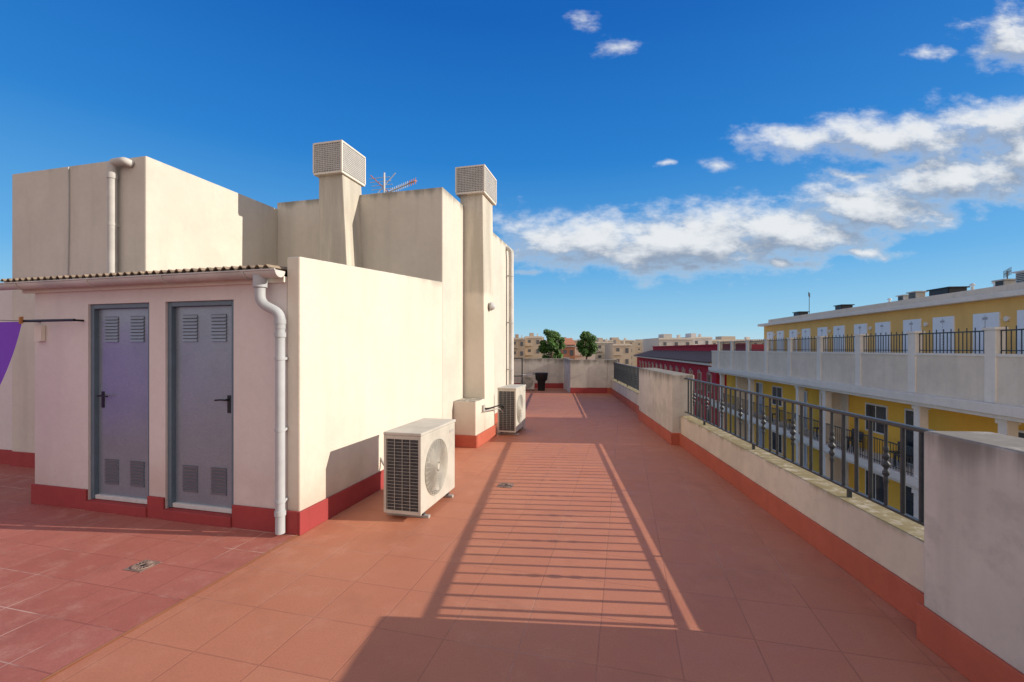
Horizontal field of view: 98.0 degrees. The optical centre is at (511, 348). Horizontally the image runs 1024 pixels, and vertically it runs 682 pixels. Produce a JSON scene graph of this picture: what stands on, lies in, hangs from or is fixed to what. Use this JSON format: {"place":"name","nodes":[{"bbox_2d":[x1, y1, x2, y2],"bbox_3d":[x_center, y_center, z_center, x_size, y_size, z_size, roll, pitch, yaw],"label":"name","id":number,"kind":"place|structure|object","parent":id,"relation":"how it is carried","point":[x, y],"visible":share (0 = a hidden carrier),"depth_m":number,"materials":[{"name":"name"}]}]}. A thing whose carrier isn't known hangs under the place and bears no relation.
{"place":"outdoors","nodes":[
{"label":"outdoors","id":0,"kind":"place"},
{"bbox_2d":[42,388,970,681],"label":"terrace floor","id":1,"kind":"structure","parent":0,"point":[608,538],"depth_m":2.87,"materials":[{"name":"tile"}]},
{"bbox_2d":[0,464,295,681],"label":"old tile floor","id":2,"kind":"structure","parent":1,"relation":"on","point":[71,590],"depth_m":3.18,"materials":[{"name":"red tile"}]},
{"bbox_2d":[123,560,160,571],"bbox_3d":[-2.680,1.570,3.234,0.156,0.013,0.156,0,0,14],"label":"floor drain","id":3,"kind":"object","parent":2,"relation":"on","point":[143,565],"visible":1,"depth_m":3.22,"materials":[{"name":"metal"}]},
{"bbox_2d":[39,535,296,681],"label":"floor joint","id":4,"kind":"object","parent":2,"relation":"on","point":[155,615],"visible":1,"depth_m":2.60,"materials":[{"name":"red tile"}]},
{"bbox_2d":[0,140,513,535],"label":"rooftop building","id":5,"kind":"structure","parent":1,"relation":"on","point":[220,356],"depth_m":4.54,"materials":[{"name":"beige paint"}]},
{"bbox_2d":[1,319,83,340],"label":"clothes line","id":6,"kind":"object","parent":5,"relation":"attached to","point":[39,332],"visible":1,"depth_m":4.49,"materials":[{"name":"black metal"}]},
{"bbox_2d":[0,322,20,383],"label":"hanging cloth","id":7,"kind":"object","parent":6,"relation":"hanging from","point":[9,333],"visible":1,"depth_m":4.43,"materials":[{"name":"purple fabric"}]},
{"bbox_2d":[19,316,22,323],"bbox_3d":[-4.899,-0.287,4.444,0.016,0.075,0.030,0,0,14],"label":"clothes peg","id":8,"kind":"object","parent":6,"relation":"attached to","point":[21,320],"visible":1,"depth_m":4.44,"materials":[{"name":"brown plastic"}]},
{"bbox_2d":[91,303,148,503],"bbox_3d":[-3.780,0.520,4.350,0.780,1.920,0.116,0,0,14],"label":"door","id":9,"kind":"structure","parent":5,"relation":"in","point":[119,332],"depth_m":4.36,"materials":[{"name":"grey paint"}]},
{"bbox_2d":[168,300,233,513],"bbox_3d":[-2.836,0.520,4.112,0.777,1.920,0.116,0,0,14],"label":"door","id":10,"kind":"structure","parent":5,"relation":"in","point":[200,333],"depth_m":4.12,"materials":[{"name":"grey paint"}]},
{"bbox_2d":[370,173,415,193],"bbox_3d":[-2.369,-3.009,9.253,1.203,1.277,0.461,0,0,29],"label":"tv antenna","id":11,"kind":"object","parent":5,"relation":"attached to","point":[394,189],"visible":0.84,"depth_m":9.22,"materials":[{"name":"white metal"}]},
{"bbox_2d":[380,418,455,518],"bbox_3d":[-1.146,1.175,4.577,0.922,0.810,0.866,0,0,14],"label":"air conditioner","id":12,"kind":"object","parent":1,"relation":"on","point":[418,462],"visible":1,"depth_m":4.14,"materials":[{"name":"beige paint"}]},
{"bbox_2d":[497,483,513,487],"bbox_3d":[-0.074,1.574,5.154,0.168,0.013,0.168,0,0,14],"label":"floor drain","id":13,"kind":"object","parent":1,"relation":"on","point":[506,485],"visible":1,"depth_m":5.13,"materials":[{"name":"metal"}]},
{"bbox_2d":[497,384,525,434],"bbox_3d":[0.005,1.145,8.536,0.400,0.870,0.846,0,0,14],"label":"air conditioner","id":14,"kind":"object","parent":1,"relation":"on","point":[511,401],"visible":1,"depth_m":8.16,"materials":[{"name":"beige paint"}]},
{"bbox_2d":[514,358,522,383],"bbox_3d":[0.040,0.930,14.500,0.620,1.300,0.040,0,0,0],"label":"metal screen","id":15,"kind":"object","parent":1,"relation":"on","point":[522,369],"visible":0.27,"depth_m":14.48,"materials":[{"name":"metal"}]},
{"bbox_2d":[520,374,534,390],"bbox_3d":[0.589,1.275,16.950,0.539,0.610,0.360,0,0,0],"label":"air conditioner","id":16,"kind":"object","parent":1,"relation":"on","point":[529,381],"visible":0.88,"depth_m":16.80,"materials":[{"name":"beige paint"}]},
{"bbox_2d":[514,358,563,387],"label":"end parapet","id":17,"kind":"structure","parent":1,"relation":"on","point":[552,368],"depth_m":18.00,"materials":[{"name":"paint"}]},
{"bbox_2d":[533,372,547,390],"bbox_3d":[1.120,1.235,16.900,0.525,0.691,0.525,0,0,45],"label":"tub","id":18,"kind":"object","parent":1,"relation":"on","point":[541,378],"visible":1,"depth_m":16.76,"materials":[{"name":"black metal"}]},
{"bbox_2d":[563,358,574,392],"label":"side parapet","id":19,"kind":"structure","parent":1,"relation":"on","point":[566,372],"depth_m":17.00,"materials":[{"name":"paint"}]},
{"bbox_2d":[569,360,607,392],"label":"end parapet","id":20,"kind":"structure","parent":1,"relation":"on","point":[588,376],"depth_m":15.90,"materials":[{"name":"paint"}]},
{"bbox_2d":[606,359,617,392],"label":"parapet pillar","id":21,"kind":"structure","parent":1,"relation":"on","point":[610,369],"depth_m":15.84,"materials":[{"name":"paint"}]},
{"bbox_2d":[611,380,638,413],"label":"parapet","id":22,"kind":"structure","parent":1,"relation":"on","point":[628,395],"depth_m":12.61,"materials":[{"name":"paint"}]},
{"bbox_2d":[613,362,638,389],"bbox_3d":[3.361,0.785,12.961,0.051,0.630,5.738,0,0,5],"label":"railing","id":23,"kind":"object","parent":22,"relation":"on","point":[627,375],"visible":0.73,"depth_m":12.90,"materials":[{"name":"metal"}]},
{"bbox_2d":[638,368,693,444],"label":"parapet wall","id":24,"kind":"structure","parent":1,"relation":"on","point":[663,400],"depth_m":7.82,"materials":[{"name":"paint"}]},
{"bbox_2d":[679,416,923,623],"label":"parapet","id":25,"kind":"structure","parent":1,"relation":"on","point":[877,549],"depth_m":3.40,"materials":[{"name":"paint"}]},
{"bbox_2d":[684,378,935,525],"bbox_3d":[2.634,0.785,4.857,0.050,0.630,4.946,0,0,5],"label":"railing","id":26,"kind":"object","parent":25,"relation":"on","point":[885,464],"visible":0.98,"depth_m":3.63,"materials":[{"name":"metal"}]},
{"bbox_2d":[916,431,1023,681],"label":"parapet wall","id":27,"kind":"structure","parent":1,"relation":"on","point":[970,619],"depth_m":2.12,"materials":[{"name":"paint"}]},
{"bbox_2d":[0,0,1023,339],"label":"sky","id":28,"kind":"structure","parent":0,"point":[706,168],"materials":[{"name":"blue"}]},
{"bbox_2d":[514,334,524,357],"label":"distant building","id":29,"kind":"structure","parent":0,"point":[519,347],"depth_m":125.00,"materials":[{"name":"paint"}]},
{"bbox_2d":[524,333,541,357],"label":"distant building","id":30,"kind":"structure","parent":0,"point":[532,344],"depth_m":130.00,"materials":[{"name":"paint"}]},
{"bbox_2d":[560,338,575,358],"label":"distant building","id":31,"kind":"structure","parent":0,"point":[568,351],"depth_m":95.00,"materials":[{"name":"paint"}]},
{"bbox_2d":[603,337,634,366],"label":"distant building","id":32,"kind":"structure","parent":0,"point":[632,342],"depth_m":180.00,"materials":[{"name":"paint"}]},
{"bbox_2d":[643,334,693,351],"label":"distant building","id":33,"kind":"structure","parent":0,"point":[664,340],"depth_m":112.00,"materials":[{"name":"paint"}]},
{"bbox_2d":[633,343,757,426],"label":"town house","id":34,"kind":"structure","parent":0,"point":[695,361],"depth_m":50.28,"materials":[{"name":"paint"}]},
{"bbox_2d":[697,370,701,389],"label":"window","id":35,"kind":"structure","parent":34,"relation":"in","point":[699,374],"depth_m":44.53,"materials":[{"name":"white glass"}]},
{"bbox_2d":[698,401,701,417],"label":"window","id":36,"kind":"structure","parent":34,"relation":"in","point":[698,401],"depth_m":44.81,"materials":[{"name":"white glass"}]},
{"bbox_2d":[707,371,711,392],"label":"window","id":37,"kind":"structure","parent":34,"relation":"in","point":[709,376],"depth_m":41.32,"materials":[{"name":"white glass"}]},
{"bbox_2d":[708,405,711,422],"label":"window","id":38,"kind":"structure","parent":34,"relation":"in","point":[708,405],"depth_m":41.59,"materials":[{"name":"white glass"}]},
{"bbox_2d":[681,333,712,344],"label":"distant building","id":39,"kind":"structure","parent":0,"point":[699,340],"depth_m":120.00,"materials":[{"name":"paint"}]},
{"bbox_2d":[712,336,762,343],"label":"distant building","id":40,"kind":"structure","parent":0,"point":[725,339],"depth_m":140.00,"materials":[{"name":"paint"}]},
{"bbox_2d":[708,282,1023,518],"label":"apartment building","id":41,"kind":"structure","parent":0,"point":[953,361],"depth_m":18.68,"materials":[{"name":"yellow paint"}]},
{"bbox_2d":[756,382,762,403],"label":"balcony door","id":42,"kind":"structure","parent":41,"relation":"in","point":[759,386],"depth_m":32.08,"materials":[{"name":"white glass"}]},
{"bbox_2d":[759,426,761,445],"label":"balcony door","id":43,"kind":"structure","parent":41,"relation":"in","point":[760,430],"depth_m":31.92,"materials":[{"name":"white glass"}]},
{"bbox_2d":[767,331,773,350],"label":"terrace door","id":44,"kind":"structure","parent":41,"relation":"in","point":[770,335],"depth_m":32.51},
{"bbox_2d":[772,385,782,406],"bbox_3d":[17.502,3.105,29.385,0.055,1.290,1.440,0,0,8],"label":"window","id":45,"kind":"structure","parent":41,"relation":"in","point":[777,391],"depth_m":29.29,"materials":[{"name":"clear glass"}]},
{"bbox_2d":[772,431,782,454],"bbox_3d":[17.502,6.155,29.385,0.055,1.290,1.440,0,0,8],"label":"window","id":46,"kind":"structure","parent":41,"relation":"in","point":[773,433],"depth_m":29.02,"materials":[{"name":"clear glass"}]},
{"bbox_2d":[777,331,783,350],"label":"terrace door","id":47,"kind":"structure","parent":41,"relation":"in","point":[780,334],"depth_m":31.24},
{"bbox_2d":[789,329,797,351],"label":"terrace door","id":48,"kind":"structure","parent":41,"relation":"in","point":[792,333],"depth_m":29.03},
{"bbox_2d":[792,311,809,315],"bbox_3d":[20.622,-2.435,31.799,0.720,0.430,0.920,0,0,8],"label":"ventilation cowl","id":49,"kind":"object","parent":41,"relation":"on","point":[800,313],"visible":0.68,"depth_m":31.42,"materials":[{"name":"black metal"}]},
{"bbox_2d":[804,390,807,428],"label":"balcony door","id":50,"kind":"structure","parent":41,"relation":"in","point":[805,392],"depth_m":25.80,"materials":[{"name":"white glass"}]},
{"bbox_2d":[804,445,807,467],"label":"balcony door","id":51,"kind":"structure","parent":41,"relation":"in","point":[805,446],"depth_m":25.70,"materials":[{"name":"white glass"}]},
{"bbox_2d":[802,328,810,351],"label":"terrace door","id":52,"kind":"structure","parent":41,"relation":"in","point":[805,332],"depth_m":27.67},
{"bbox_2d":[817,327,827,351],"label":"terrace door","id":53,"kind":"structure","parent":41,"relation":"in","point":[821,331],"depth_m":25.72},
{"bbox_2d":[833,325,844,351],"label":"terrace door","id":54,"kind":"structure","parent":41,"relation":"in","point":[837,330],"depth_m":24.36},
{"bbox_2d":[833,304,854,309],"bbox_3d":[19.963,-2.435,26.792,0.720,0.430,0.820,0,0,8],"label":"ventilation cowl","id":55,"kind":"object","parent":41,"relation":"on","point":[841,306],"visible":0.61,"depth_m":26.47,"materials":[{"name":"black metal"}]},
{"bbox_2d":[848,432,863,450],"bbox_3d":[15.685,4.200,20.345,0.440,0.850,0.440,0,0,8],"label":"balcony chair","id":56,"kind":"object","parent":41,"relation":"on","point":[859,440],"visible":0.32,"depth_m":20.19,"materials":[{"name":"metal"}]},
{"bbox_2d":[854,323,867,351],"bbox_3d":[17.654,-0.095,22.567,0.073,2.350,1.000,0,0,8],"label":"terrace door","id":57,"kind":"structure","parent":41,"relation":"in","point":[858,328],"depth_m":22.45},
{"bbox_2d":[865,469,883,502],"bbox_3d":[16.249,6.155,19.868,0.055,1.290,1.440,0,0,8],"label":"window","id":58,"kind":"structure","parent":41,"relation":"in","point":[878,484],"depth_m":19.81,"materials":[{"name":"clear glass"}]},
{"bbox_2d":[865,402,887,434],"bbox_3d":[16.249,3.105,19.868,0.055,1.290,1.440,0,0,8],"label":"window","id":59,"kind":"structure","parent":41,"relation":"in","point":[872,410],"depth_m":19.81,"materials":[{"name":"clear glass"}]},
{"bbox_2d":[875,321,890,352],"bbox_3d":[17.443,-0.095,20.961,0.073,2.350,1.000,0,0,8],"label":"terrace door","id":60,"kind":"structure","parent":41,"relation":"in","point":[880,327],"depth_m":20.87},
{"bbox_2d":[888,441,906,461],"bbox_3d":[15.583,4.200,18.039,0.440,0.850,0.440,0,0,8],"label":"balcony chair","id":61,"kind":"object","parent":41,"relation":"on","point":[897,452],"visible":0.38,"depth_m":18.10,"materials":[{"name":"metal"}]},
{"bbox_2d":[895,294,907,300],"bbox_3d":[19.317,-2.435,21.884,0.520,0.430,0.520,0,0,8],"label":"rooftop unit","id":62,"kind":"object","parent":41,"relation":"on","point":[903,297],"visible":0.55,"depth_m":21.76,"materials":[{"name":"white metal"}]},
{"bbox_2d":[894,445,913,468],"bbox_3d":[15.293,4.200,17.371,0.440,0.850,0.440,0,0,8],"label":"balcony chair","id":63,"kind":"object","parent":41,"relation":"on","point":[909,451],"visible":0.52,"depth_m":17.38,"materials":[{"name":"metal"}]},
{"bbox_2d":[904,408,913,464],"bbox_3d":[15.948,3.530,17.587,0.055,2.240,1.140,0,0,8],"label":"balcony door","id":64,"kind":"structure","parent":41,"relation":"in","point":[908,413],"depth_m":17.88,"materials":[{"name":"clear glass"}]},
{"bbox_2d":[906,486,913,516],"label":"balcony door","id":65,"kind":"structure","parent":41,"relation":"in","point":[909,495],"depth_m":17.88,"materials":[{"name":"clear glass"}]},
{"bbox_2d":[903,319,921,352],"bbox_3d":[17.205,-0.095,19.157,0.073,2.350,1.000,0,0,8],"label":"terrace door","id":66,"kind":"structure","parent":41,"relation":"in","point":[913,324],"depth_m":19.27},
{"bbox_2d":[906,291,927,298],"bbox_3d":[19.219,-2.470,21.141,0.520,0.500,0.620,0,0,8],"label":"rooftop unit","id":67,"kind":"object","parent":41,"relation":"on","point":[915,294],"visible":0.66,"depth_m":20.92,"materials":[{"name":"metal"}]},
{"bbox_2d":[933,316,954,352],"bbox_3d":[16.993,-0.095,17.550,0.073,2.350,1.000,0,0,8],"label":"terrace door","id":68,"kind":"structure","parent":41,"relation":"in","point":[946,323],"depth_m":17.46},
{"bbox_2d":[926,286,969,295],"bbox_3d":[19.284,-2.455,19.720,0.820,0.470,1.220,0,0,8],"label":"solar panel","id":69,"kind":"object","parent":41,"relation":"on","point":[944,290],"visible":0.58,"depth_m":19.28,"materials":[{"name":"black glass"}]},
{"bbox_2d":[973,312,1000,353],"bbox_3d":[16.756,-0.095,15.746,0.073,2.350,1.000,0,0,8],"label":"terrace door","id":70,"kind":"structure","parent":41,"relation":"in","point":[993,319],"depth_m":15.86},
{"bbox_2d":[991,279,1015,285],"bbox_3d":[18.651,-2.420,16.828,0.520,0.400,0.520,0,0,8],"label":"rooftop unit","id":71,"kind":"object","parent":41,"relation":"on","point":[1000,282],"visible":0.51,"depth_m":16.67,"materials":[{"name":"metal"}]},
{"bbox_2d":[1003,268,1011,278],"bbox_3d":[19.785,-2.709,17.787,0.040,0.978,1.185,0,0,39],"label":"tv antenna","id":72,"kind":"object","parent":41,"relation":"on","point":[1007,273],"visible":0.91,"depth_m":17.77,"materials":[{"name":"metal"}]},
{"bbox_2d":[1012,270,1023,282],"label":"rooftop unit","id":73,"kind":"object","parent":41,"relation":"on","point":[1019,276],"visible":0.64,"depth_m":16.09,"materials":[{"name":"white metal"}]},
{"bbox_2d":[1017,310,1023,353],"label":"terrace door","id":74,"kind":"structure","parent":41,"relation":"in","point":[1020,313],"depth_m":14.54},
{"bbox_2d":[1018,430,1023,437],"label":"window","id":75,"kind":"structure","parent":41,"relation":"in","point":[1020,432],"depth_m":13.44,"materials":[{"name":"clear glass"}]},
{"label":"ground","id":76,"kind":"structure","parent":0,"visible":0},
{"bbox_2d":[538,328,565,357],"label":"tree","id":77,"kind":"object","parent":76,"relation":"on","point":[554,342],"visible":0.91,"depth_m":61.63,"materials":[{"name":"green plant"}]},
{"bbox_2d":[575,339,594,359],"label":"distant building","id":78,"kind":"structure","parent":76,"relation":"on","point":[578,356],"depth_m":105.00,"materials":[{"name":"paint"}]},
{"bbox_2d":[576,331,598,359],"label":"tree","id":79,"kind":"object","parent":76,"relation":"on","point":[588,338],"visible":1,"depth_m":89.21,"materials":[{"name":"green plant"}]},
{"bbox_2d":[595,338,612,359],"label":"distant building","id":80,"kind":"structure","parent":76,"relation":"on","point":[600,354],"depth_m":125.00,"materials":[{"name":"paint"}]},
{"bbox_2d":[605,339,631,365],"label":"distant building","id":81,"kind":"structure","parent":76,"relation":"on","point":[618,351],"depth_m":110.00,"materials":[{"name":"paint"}]},
{"bbox_2d":[635,339,642,366],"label":"distant building","id":82,"kind":"structure","parent":76,"relation":"on","point":[638,346],"depth_m":231.49,"materials":[{"name":"paint"}]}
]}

